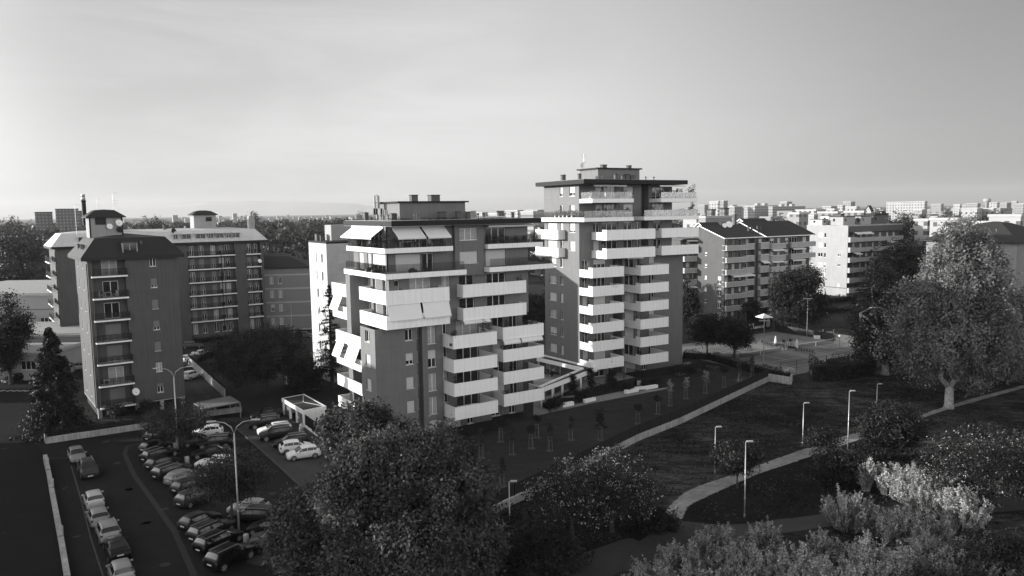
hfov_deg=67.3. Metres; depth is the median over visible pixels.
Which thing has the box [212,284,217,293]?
window
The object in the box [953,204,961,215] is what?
distant building
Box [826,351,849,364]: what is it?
court fence
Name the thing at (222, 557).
parked car
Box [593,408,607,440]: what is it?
young tree
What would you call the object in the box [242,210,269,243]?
wood tree
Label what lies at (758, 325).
banner
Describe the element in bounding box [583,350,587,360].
window
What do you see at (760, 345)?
tennis ground
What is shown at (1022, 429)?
shade tree
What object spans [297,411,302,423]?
door
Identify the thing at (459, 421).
window
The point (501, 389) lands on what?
window
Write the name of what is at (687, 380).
young tree
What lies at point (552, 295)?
window
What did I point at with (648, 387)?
garden bench
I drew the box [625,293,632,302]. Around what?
window
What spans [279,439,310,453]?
parked car
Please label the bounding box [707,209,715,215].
distant building
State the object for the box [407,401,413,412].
window
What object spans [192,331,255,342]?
hedge
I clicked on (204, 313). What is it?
window
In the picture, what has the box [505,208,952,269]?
trees
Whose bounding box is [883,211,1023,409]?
plane tree
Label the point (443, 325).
window
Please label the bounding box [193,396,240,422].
carport
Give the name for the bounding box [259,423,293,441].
parked car
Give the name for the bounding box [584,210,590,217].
potted plant
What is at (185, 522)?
parked car
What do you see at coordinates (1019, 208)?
distant building
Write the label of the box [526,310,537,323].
potted plant
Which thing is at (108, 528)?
parked car
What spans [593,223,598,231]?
window
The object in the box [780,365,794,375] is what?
flowering bush
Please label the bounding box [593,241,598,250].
window
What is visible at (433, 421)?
window
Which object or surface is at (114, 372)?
window
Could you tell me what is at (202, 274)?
window
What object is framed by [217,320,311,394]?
street tree
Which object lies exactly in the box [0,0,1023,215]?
sky
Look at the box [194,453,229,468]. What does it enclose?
parked car
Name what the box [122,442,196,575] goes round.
gutter strip
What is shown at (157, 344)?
window
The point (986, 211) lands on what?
distant building
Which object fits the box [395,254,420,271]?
window
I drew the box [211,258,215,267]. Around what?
window
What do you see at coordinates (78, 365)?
parked car
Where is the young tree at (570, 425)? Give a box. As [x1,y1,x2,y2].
[567,416,574,440]
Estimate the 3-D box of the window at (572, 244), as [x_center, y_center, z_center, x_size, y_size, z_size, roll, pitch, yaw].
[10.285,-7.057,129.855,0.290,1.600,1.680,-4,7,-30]
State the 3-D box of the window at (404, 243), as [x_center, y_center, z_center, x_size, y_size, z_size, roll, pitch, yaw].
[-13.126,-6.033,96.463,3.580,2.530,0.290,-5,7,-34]
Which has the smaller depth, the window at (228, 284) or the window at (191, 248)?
the window at (191, 248)
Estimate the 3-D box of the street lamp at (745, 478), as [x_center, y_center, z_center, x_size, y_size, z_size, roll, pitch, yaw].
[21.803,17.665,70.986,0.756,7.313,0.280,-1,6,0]
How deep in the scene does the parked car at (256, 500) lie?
73.51 m
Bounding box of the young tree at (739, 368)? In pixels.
[736,362,741,381]
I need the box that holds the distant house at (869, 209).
[865,205,873,212]
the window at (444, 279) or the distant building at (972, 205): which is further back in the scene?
the distant building at (972, 205)
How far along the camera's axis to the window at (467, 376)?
103.55 m
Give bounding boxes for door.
[285,404,288,416]
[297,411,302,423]
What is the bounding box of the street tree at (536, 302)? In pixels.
[522,292,544,323]
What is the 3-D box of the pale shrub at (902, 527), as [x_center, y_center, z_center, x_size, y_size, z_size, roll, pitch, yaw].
[33.499,20.095,64.184,6.353,3.558,5.855,3,7,33]
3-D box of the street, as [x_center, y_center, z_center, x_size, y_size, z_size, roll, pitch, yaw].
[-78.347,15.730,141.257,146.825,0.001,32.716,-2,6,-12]
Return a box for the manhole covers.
[103,432,276,566]
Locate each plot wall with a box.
[44,418,150,443]
[159,406,241,424]
[188,354,225,396]
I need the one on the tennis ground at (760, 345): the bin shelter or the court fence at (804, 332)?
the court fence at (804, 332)
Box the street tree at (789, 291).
[764,263,836,328]
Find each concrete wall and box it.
[43,454,70,575]
[768,374,792,384]
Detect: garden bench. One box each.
[561,401,573,407]
[583,397,595,402]
[624,388,638,393]
[644,384,657,389]
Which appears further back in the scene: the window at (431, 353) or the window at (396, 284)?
the window at (431, 353)
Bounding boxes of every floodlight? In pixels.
[759,320,769,361]
[803,298,811,336]
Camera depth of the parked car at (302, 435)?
94.88 m
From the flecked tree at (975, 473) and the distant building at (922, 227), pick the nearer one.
the flecked tree at (975, 473)
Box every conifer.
[9,327,97,443]
[313,284,346,388]
[841,257,889,327]
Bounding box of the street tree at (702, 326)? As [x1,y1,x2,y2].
[682,311,727,353]
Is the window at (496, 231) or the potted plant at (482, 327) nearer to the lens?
the potted plant at (482, 327)
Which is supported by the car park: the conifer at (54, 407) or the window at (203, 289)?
the conifer at (54, 407)
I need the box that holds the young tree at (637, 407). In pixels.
[633,403,642,424]
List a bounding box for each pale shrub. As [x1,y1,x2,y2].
[621,555,675,575]
[651,537,716,575]
[668,556,720,575]
[687,521,747,566]
[706,536,779,575]
[744,515,787,559]
[758,540,832,575]
[805,524,846,572]
[805,550,871,575]
[819,483,879,533]
[832,527,919,575]
[855,456,880,491]
[874,461,899,496]
[874,503,957,550]
[883,461,970,511]
[890,532,977,575]
[932,483,994,531]
[948,528,1023,575]
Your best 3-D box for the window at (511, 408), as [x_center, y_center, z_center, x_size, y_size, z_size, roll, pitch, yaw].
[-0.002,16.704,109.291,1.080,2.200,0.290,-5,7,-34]
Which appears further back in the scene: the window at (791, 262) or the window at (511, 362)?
the window at (791, 262)
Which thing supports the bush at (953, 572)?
on the park lawn at (1010, 405)
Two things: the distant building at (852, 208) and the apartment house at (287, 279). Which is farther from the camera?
the distant building at (852, 208)
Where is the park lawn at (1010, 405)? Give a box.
[500,358,1023,575]
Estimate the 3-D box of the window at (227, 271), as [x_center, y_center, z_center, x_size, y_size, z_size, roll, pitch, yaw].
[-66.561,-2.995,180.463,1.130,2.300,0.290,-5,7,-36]
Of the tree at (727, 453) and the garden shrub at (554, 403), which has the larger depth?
the garden shrub at (554, 403)
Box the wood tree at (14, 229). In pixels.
[0,215,31,256]
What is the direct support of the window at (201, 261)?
in the apartment block at (221, 278)
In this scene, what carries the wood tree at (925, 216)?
on the ground at (252, 399)
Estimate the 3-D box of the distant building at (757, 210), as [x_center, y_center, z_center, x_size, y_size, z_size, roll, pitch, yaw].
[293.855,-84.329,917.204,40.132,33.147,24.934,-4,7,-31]
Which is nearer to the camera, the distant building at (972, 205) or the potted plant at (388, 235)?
the potted plant at (388, 235)
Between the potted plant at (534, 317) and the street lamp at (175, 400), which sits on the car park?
the street lamp at (175, 400)
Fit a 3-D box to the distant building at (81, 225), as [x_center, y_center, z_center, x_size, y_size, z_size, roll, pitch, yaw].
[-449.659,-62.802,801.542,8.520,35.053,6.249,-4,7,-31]
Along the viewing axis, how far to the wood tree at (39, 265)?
234.97 m
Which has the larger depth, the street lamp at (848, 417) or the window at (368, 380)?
the window at (368, 380)
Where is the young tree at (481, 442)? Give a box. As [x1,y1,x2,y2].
[477,428,485,458]
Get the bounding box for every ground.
[0,205,984,431]
[682,331,881,374]
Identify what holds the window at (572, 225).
in the apartment tower at (572, 247)
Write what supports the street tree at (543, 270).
on the ground at (252, 399)
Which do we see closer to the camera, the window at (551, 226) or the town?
the window at (551, 226)
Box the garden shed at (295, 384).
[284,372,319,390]
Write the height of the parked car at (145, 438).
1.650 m
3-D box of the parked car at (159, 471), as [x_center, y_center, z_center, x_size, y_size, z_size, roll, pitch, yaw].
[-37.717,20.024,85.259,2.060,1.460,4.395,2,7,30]
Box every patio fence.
[445,416,504,438]
[626,363,683,378]
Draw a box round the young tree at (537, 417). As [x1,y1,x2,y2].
[531,414,542,438]
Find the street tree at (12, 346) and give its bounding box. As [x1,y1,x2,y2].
[0,288,41,384]
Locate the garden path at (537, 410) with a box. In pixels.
[533,372,665,415]
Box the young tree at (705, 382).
[701,369,709,393]
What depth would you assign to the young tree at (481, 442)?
89.40 m
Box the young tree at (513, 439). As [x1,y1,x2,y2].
[507,423,515,455]
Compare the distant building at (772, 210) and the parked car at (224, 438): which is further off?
the distant building at (772, 210)
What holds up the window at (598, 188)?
in the apartment tower at (572, 247)
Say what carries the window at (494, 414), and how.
in the apartment tower at (400, 354)
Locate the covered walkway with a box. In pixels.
[537,355,597,407]
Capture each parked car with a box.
[1,372,23,382]
[67,445,86,463]
[73,361,82,369]
[77,456,98,478]
[81,489,104,510]
[85,506,110,527]
[93,516,121,544]
[102,537,130,562]
[106,557,135,575]
[138,439,172,452]
[138,445,178,461]
[143,427,174,440]
[143,455,181,470]
[150,461,192,479]
[163,468,198,485]
[169,477,203,494]
[173,487,218,507]
[177,510,222,531]
[181,433,207,447]
[182,341,203,348]
[183,354,194,362]
[184,370,200,380]
[185,518,236,541]
[191,349,207,354]
[191,444,230,459]
[191,528,244,554]
[192,423,223,435]
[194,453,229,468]
[196,432,233,448]
[203,541,256,571]
[210,403,239,409]
[226,497,270,512]
[227,503,274,521]
[246,516,274,535]
[248,413,280,429]
[248,525,274,548]
[250,407,282,418]
[257,419,291,434]
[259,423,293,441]
[272,431,309,448]
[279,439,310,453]
[286,444,320,460]
[298,331,311,337]
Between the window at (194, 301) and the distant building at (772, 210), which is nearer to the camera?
the window at (194, 301)
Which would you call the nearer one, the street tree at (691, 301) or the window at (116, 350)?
the window at (116, 350)
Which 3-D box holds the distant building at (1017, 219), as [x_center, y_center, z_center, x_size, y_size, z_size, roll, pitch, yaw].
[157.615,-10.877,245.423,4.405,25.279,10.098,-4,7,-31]
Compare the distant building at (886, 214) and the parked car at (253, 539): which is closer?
the parked car at (253, 539)
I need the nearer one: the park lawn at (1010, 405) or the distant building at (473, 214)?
the park lawn at (1010, 405)
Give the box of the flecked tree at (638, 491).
[562,441,665,532]
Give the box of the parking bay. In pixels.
[238,416,329,489]
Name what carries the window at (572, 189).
in the apartment tower at (572, 247)
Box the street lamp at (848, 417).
[847,390,855,449]
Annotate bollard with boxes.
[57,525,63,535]
[243,533,248,542]
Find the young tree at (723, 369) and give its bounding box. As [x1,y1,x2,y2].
[719,367,728,387]
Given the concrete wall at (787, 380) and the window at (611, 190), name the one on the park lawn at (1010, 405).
the concrete wall at (787, 380)
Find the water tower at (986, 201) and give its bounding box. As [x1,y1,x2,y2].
[983,199,990,207]
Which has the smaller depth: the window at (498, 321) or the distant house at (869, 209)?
the window at (498, 321)
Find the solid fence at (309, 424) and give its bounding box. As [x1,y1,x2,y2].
[304,415,322,438]
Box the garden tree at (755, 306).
[740,299,765,320]
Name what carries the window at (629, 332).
in the apartment tower at (572, 247)
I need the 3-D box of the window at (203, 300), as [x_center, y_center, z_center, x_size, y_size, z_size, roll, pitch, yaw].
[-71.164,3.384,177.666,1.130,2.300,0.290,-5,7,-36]
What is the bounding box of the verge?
[492,440,922,575]
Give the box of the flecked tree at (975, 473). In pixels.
[910,422,1023,512]
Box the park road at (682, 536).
[542,494,1023,575]
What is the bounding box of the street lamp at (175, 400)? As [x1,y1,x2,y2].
[153,366,192,453]
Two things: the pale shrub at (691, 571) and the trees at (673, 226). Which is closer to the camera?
the pale shrub at (691, 571)
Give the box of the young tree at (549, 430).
[546,420,553,451]
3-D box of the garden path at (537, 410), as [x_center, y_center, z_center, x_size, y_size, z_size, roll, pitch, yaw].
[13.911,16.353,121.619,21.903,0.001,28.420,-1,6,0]
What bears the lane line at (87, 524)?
on the car park
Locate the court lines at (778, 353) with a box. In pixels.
[701,336,873,366]
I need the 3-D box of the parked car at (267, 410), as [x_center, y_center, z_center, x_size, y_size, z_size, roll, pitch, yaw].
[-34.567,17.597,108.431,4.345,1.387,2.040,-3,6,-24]
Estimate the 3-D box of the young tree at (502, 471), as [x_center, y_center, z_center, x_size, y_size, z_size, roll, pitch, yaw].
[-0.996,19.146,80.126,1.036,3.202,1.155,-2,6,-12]
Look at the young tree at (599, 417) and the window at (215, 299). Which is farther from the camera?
the window at (215, 299)
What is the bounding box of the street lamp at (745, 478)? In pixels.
[744,440,752,517]
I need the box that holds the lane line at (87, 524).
[71,466,103,575]
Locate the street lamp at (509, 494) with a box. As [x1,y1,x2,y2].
[509,480,516,523]
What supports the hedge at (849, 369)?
on the park lawn at (1010, 405)
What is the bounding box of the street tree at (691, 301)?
[682,276,704,340]
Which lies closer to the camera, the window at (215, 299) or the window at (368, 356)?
the window at (368, 356)
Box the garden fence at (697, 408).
[488,369,768,512]
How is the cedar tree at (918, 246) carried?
on the ground at (252, 399)
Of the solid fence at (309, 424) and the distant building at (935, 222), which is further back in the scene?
the distant building at (935, 222)
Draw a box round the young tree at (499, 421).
[494,417,505,442]
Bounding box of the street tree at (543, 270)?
[538,269,544,298]
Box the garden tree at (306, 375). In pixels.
[278,351,327,394]
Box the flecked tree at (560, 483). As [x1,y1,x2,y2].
[519,450,630,546]
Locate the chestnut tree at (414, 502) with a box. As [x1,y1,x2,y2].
[304,414,513,575]
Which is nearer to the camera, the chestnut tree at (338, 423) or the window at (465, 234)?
the chestnut tree at (338, 423)
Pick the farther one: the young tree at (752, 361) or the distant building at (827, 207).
the distant building at (827, 207)
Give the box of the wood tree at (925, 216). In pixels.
[910,211,929,235]
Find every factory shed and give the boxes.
[0,280,53,321]
[0,321,80,342]
[0,342,81,380]
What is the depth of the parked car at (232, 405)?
113.23 m
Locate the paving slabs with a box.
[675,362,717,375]
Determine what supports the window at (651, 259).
in the apartment tower at (572, 247)
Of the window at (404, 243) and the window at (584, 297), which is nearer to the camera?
the window at (404, 243)
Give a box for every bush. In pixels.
[101,403,126,418]
[134,398,161,417]
[491,500,543,550]
[495,517,596,575]
[617,499,683,536]
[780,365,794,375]
[802,445,865,490]
[848,395,932,458]
[893,557,1000,575]
[935,522,1023,575]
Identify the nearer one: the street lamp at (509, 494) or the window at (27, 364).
the street lamp at (509, 494)
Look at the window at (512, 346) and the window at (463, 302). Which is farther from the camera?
the window at (512, 346)
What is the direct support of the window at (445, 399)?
in the apartment tower at (400, 354)
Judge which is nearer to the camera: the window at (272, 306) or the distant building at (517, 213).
the window at (272, 306)
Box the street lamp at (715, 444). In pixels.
[714,426,721,473]
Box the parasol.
[755,313,772,317]
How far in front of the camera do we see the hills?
15536.95 m
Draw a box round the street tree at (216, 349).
[203,333,249,387]
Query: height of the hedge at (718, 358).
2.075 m
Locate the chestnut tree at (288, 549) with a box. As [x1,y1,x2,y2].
[258,478,348,575]
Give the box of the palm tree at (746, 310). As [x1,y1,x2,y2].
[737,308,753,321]
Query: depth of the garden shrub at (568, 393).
116.02 m
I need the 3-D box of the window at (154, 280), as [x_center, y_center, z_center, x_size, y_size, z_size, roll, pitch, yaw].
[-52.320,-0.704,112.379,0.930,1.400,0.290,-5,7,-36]
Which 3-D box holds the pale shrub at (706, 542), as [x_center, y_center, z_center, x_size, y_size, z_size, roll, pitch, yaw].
[16.664,20.733,62.325,4.908,3.150,4.848,-1,6,0]
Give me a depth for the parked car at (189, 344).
166.16 m
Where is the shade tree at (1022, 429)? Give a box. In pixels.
[1002,420,1023,461]
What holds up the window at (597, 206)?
in the apartment tower at (572, 247)
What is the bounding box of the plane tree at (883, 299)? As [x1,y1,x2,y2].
[842,262,917,374]
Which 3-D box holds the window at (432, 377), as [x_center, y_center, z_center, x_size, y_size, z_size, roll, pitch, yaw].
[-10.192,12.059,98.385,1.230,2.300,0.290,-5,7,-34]
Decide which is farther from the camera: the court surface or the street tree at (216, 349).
the court surface
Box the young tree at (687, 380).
[683,377,689,399]
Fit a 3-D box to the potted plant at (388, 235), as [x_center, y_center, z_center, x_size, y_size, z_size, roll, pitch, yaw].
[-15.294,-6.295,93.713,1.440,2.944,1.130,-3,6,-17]
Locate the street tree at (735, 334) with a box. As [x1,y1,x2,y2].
[709,313,759,357]
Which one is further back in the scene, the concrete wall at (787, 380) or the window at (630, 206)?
the window at (630, 206)
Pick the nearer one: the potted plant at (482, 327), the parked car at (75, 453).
the parked car at (75, 453)
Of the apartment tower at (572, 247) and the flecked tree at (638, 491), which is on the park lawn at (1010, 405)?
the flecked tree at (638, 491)
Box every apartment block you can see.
[43,208,267,341]
[67,193,184,418]
[308,225,353,381]
[672,237,697,295]
[681,214,815,320]
[807,214,902,295]
[919,221,1023,362]
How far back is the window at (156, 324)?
113.05 m
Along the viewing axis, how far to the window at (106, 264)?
109.96 m
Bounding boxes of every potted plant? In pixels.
[381,225,390,247]
[393,237,400,247]
[407,267,416,272]
[421,267,430,271]
[449,330,457,345]
[480,319,491,332]
[500,342,510,349]
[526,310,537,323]
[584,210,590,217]
[612,207,619,216]
[619,189,629,197]
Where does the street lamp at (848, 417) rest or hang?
on the verge
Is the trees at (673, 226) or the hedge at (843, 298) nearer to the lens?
the hedge at (843, 298)
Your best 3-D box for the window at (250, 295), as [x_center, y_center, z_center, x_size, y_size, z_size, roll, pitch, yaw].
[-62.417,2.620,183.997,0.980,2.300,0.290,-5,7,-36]
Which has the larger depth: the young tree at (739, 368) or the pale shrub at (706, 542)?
the young tree at (739, 368)
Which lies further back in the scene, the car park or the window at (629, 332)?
the window at (629, 332)
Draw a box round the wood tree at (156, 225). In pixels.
[141,214,165,228]
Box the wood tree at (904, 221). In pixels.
[886,209,915,244]
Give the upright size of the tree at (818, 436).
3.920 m
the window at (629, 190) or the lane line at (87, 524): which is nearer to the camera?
the lane line at (87, 524)
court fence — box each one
[775,323,882,346]
[780,355,826,371]
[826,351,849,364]
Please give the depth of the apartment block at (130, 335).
111.69 m
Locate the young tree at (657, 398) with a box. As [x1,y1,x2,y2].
[653,395,662,414]
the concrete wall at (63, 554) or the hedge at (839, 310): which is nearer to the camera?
the concrete wall at (63, 554)
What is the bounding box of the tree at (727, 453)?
[707,435,769,487]
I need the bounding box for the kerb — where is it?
[236,428,299,486]
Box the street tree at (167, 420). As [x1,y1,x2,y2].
[135,393,213,447]
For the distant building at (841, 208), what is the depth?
817.54 m
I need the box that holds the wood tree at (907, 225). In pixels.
[890,212,914,243]
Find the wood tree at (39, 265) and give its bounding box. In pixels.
[0,229,48,280]
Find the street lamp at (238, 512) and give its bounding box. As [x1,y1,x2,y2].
[206,418,259,529]
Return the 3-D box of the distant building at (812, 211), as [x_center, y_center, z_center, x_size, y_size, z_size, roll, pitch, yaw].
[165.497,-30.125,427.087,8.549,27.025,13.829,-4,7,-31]
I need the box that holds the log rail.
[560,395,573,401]
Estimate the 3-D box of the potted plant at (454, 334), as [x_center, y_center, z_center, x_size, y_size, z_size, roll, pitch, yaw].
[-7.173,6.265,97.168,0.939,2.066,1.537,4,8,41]
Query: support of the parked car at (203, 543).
on the car park
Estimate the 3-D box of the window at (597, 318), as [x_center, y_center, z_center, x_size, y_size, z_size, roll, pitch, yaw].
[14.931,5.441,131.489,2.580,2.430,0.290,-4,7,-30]
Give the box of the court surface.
[697,336,875,367]
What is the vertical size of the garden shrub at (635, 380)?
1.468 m
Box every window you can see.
[21,361,35,369]
[40,317,51,321]
[101,260,116,274]
[102,281,118,296]
[104,302,119,317]
[105,324,121,339]
[107,345,122,361]
[108,366,123,382]
[110,387,125,403]
[149,258,156,266]
[151,278,157,287]
[152,299,157,308]
[153,321,159,330]
[155,341,161,351]
[156,362,162,371]
[157,383,163,392]
[189,246,193,255]
[190,259,194,268]
[190,272,195,281]
[191,285,195,295]
[192,298,196,308]
[193,311,197,320]
[193,324,197,333]
[198,246,203,254]
[199,259,203,268]
[200,272,204,281]
[201,285,205,294]
[201,298,205,307]
[202,310,206,320]
[203,323,207,333]
[210,245,214,254]
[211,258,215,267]
[212,271,216,280]
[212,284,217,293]
[213,297,217,306]
[214,310,218,319]
[214,322,218,331]
[218,245,222,253]
[221,296,225,305]
[222,321,226,331]
[225,245,229,254]
[225,257,229,267]
[226,270,230,279]
[226,283,231,292]
[227,296,231,305]
[228,308,231,317]
[228,321,232,330]
[248,269,251,278]
[249,294,252,303]
[250,319,253,328]
[254,256,257,265]
[256,306,259,315]
[271,304,274,311]
[338,252,348,262]
[339,271,348,280]
[359,253,363,262]
[365,330,369,342]
[366,378,371,391]
[367,355,370,367]
[371,230,381,239]
[373,254,386,269]
[394,280,398,290]
[395,234,419,247]
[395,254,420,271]
[405,329,412,340]
[406,353,413,365]
[406,377,413,389]
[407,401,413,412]
[409,277,429,289]
[421,229,431,246]
[422,253,432,269]
[427,326,435,344]
[428,350,435,367]
[428,373,436,391]
[429,397,437,414]
[430,420,436,429]
[441,276,448,285]
[441,324,445,333]
[442,347,446,356]
[443,370,446,379]
[443,393,448,402]
[445,417,461,426]
[456,321,476,335]
[456,346,477,359]
[457,370,477,382]
[457,393,478,406]
[459,228,476,240]
[459,275,472,284]
[459,297,473,307]
[460,251,476,263]
[467,417,473,424]
[485,227,504,243]
[486,250,504,265]
[487,272,504,282]
[487,295,504,305]
[492,317,502,326]
[492,405,500,416]
[493,339,503,349]
[493,361,503,371]
[494,383,504,393]
[509,316,515,326]
[509,405,515,413]
[510,344,516,348]
[510,361,516,370]
[510,383,516,392]
[548,223,556,229]
[548,240,556,247]
[550,275,555,283]
[550,292,555,300]
[551,309,556,318]
[551,326,556,335]
[551,343,556,352]
[569,187,574,196]
[570,223,574,232]
[570,241,574,250]
[582,260,586,269]
[582,278,586,287]
[582,296,586,305]
[583,314,586,324]
[583,332,586,342]
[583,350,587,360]
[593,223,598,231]
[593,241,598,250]
[593,259,604,267]
[594,278,604,285]
[594,296,604,304]
[594,314,604,322]
[594,333,604,341]
[594,351,604,359]
[594,369,603,377]
[596,186,601,196]
[596,205,601,214]
[602,222,616,229]
[602,240,616,248]
[604,187,614,198]
[604,205,614,216]
[624,187,632,194]
[624,204,632,212]
[624,222,631,228]
[624,240,631,247]
[625,258,632,266]
[625,275,632,284]
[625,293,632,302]
[625,310,633,320]
[625,327,633,337]
[625,345,632,354]
[625,361,634,371]
[649,257,653,264]
[652,187,663,198]
[652,204,663,213]
[654,221,660,230]
[654,239,660,247]
[789,237,796,241]
[789,249,796,253]
[789,260,795,264]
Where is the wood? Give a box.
[0,217,373,279]
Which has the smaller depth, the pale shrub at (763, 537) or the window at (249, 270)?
the pale shrub at (763, 537)
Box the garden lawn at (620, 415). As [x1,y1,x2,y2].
[318,357,749,505]
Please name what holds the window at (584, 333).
in the apartment tower at (572, 247)
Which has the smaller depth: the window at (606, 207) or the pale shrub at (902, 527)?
the pale shrub at (902, 527)
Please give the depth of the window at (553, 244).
135.34 m
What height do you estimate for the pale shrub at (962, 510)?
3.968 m
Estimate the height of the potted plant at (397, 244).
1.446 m
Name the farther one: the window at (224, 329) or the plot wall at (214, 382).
the window at (224, 329)
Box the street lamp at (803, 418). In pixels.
[802,402,808,443]
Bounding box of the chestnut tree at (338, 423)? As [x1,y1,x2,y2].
[308,396,418,476]
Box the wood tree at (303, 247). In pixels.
[285,225,319,260]
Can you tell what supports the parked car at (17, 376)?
on the street
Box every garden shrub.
[546,397,566,408]
[563,390,574,398]
[566,373,578,392]
[579,389,593,397]
[585,366,595,387]
[604,368,617,387]
[620,381,634,391]
[632,378,640,385]
[636,378,647,385]
[648,376,663,385]
[687,367,697,373]
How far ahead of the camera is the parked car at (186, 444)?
95.38 m
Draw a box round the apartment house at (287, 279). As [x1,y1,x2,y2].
[263,253,311,329]
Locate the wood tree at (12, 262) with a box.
[0,228,46,280]
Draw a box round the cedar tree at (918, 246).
[891,237,925,295]
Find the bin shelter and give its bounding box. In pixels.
[281,394,325,426]
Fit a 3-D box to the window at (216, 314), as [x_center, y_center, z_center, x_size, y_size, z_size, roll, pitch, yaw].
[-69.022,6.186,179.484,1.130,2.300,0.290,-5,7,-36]
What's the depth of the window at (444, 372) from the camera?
101.54 m
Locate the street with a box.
[0,353,312,395]
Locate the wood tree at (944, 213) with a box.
[936,210,951,217]
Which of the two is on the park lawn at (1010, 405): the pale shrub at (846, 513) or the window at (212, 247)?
the pale shrub at (846, 513)
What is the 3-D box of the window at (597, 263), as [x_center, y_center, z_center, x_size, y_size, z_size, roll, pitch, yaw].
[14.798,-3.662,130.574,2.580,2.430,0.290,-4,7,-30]
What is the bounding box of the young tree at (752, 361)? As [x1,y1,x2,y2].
[749,355,754,376]
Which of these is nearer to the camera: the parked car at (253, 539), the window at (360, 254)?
the parked car at (253, 539)
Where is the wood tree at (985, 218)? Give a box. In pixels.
[976,210,1006,220]
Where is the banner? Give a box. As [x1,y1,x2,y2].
[740,319,771,331]
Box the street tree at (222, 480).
[180,442,276,519]
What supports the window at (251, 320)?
in the apartment block at (221, 278)
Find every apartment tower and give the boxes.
[329,195,553,432]
[535,162,698,378]
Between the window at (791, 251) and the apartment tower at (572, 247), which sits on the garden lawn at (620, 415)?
the apartment tower at (572, 247)
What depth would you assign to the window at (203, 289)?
177.40 m
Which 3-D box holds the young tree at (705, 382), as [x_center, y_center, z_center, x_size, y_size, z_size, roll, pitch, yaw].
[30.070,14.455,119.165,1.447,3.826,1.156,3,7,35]
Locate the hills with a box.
[0,201,543,219]
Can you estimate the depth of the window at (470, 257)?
101.01 m
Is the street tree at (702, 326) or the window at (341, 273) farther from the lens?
the street tree at (702, 326)
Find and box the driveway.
[168,377,222,412]
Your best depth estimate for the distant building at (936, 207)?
1099.97 m
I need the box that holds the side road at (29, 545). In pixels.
[0,434,63,575]
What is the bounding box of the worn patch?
[246,555,268,565]
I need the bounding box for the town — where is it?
[0,206,1013,275]
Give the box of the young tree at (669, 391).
[666,379,673,406]
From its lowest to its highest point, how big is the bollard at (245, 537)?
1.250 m
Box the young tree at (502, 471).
[498,457,506,487]
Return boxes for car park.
[0,395,299,575]
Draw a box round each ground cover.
[542,380,636,408]
[670,361,720,376]
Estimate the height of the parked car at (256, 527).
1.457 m
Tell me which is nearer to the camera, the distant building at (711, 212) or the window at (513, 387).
the window at (513, 387)
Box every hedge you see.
[75,419,143,432]
[187,348,214,364]
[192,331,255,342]
[682,349,791,376]
[808,352,876,380]
[815,293,856,303]
[822,305,853,313]
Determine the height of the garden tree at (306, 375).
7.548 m
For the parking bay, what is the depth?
89.81 m
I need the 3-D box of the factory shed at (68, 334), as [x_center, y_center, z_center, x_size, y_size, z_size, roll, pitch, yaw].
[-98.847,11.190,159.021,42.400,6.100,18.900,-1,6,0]
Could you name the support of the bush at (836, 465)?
on the verge
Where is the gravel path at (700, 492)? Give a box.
[666,385,1023,518]
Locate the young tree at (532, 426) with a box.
[526,423,536,449]
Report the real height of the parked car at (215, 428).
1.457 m
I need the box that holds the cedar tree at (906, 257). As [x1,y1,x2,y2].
[859,236,926,288]
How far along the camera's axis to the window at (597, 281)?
131.03 m
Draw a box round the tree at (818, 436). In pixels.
[799,426,847,455]
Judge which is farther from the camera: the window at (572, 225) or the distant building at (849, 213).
the distant building at (849, 213)
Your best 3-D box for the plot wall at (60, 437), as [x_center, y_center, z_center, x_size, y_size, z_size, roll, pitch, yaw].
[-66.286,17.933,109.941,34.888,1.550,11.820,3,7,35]
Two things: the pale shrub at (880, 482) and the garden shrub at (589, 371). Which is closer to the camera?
the pale shrub at (880, 482)
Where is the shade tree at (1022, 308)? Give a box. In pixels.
[1005,281,1023,360]
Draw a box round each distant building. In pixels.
[34,212,53,233]
[55,209,79,231]
[78,211,83,228]
[172,215,177,222]
[232,213,236,222]
[471,211,475,217]
[477,212,487,217]
[488,213,505,215]
[505,210,522,217]
[520,211,537,240]
[526,210,543,226]
[683,213,699,227]
[698,205,707,212]
[699,215,732,224]
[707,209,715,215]
[709,201,719,215]
[719,208,728,215]
[720,201,727,207]
[728,206,742,219]
[743,203,778,218]
[768,204,805,215]
[780,202,791,205]
[787,214,817,224]
[788,212,809,228]
[795,209,825,213]
[817,211,841,218]
[822,206,837,208]
[826,208,838,210]
[837,205,845,213]
[843,201,855,210]
[843,211,866,215]
[845,206,859,210]
[866,213,888,222]
[886,201,927,221]
[913,209,926,228]
[914,218,929,243]
[929,217,968,236]
[930,204,943,210]
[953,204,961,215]
[961,208,982,219]
[965,203,980,207]
[972,221,1007,224]
[982,208,996,219]
[987,214,1023,225]
[989,202,999,207]
[999,203,1010,207]
[1011,201,1018,211]
[1014,203,1023,213]

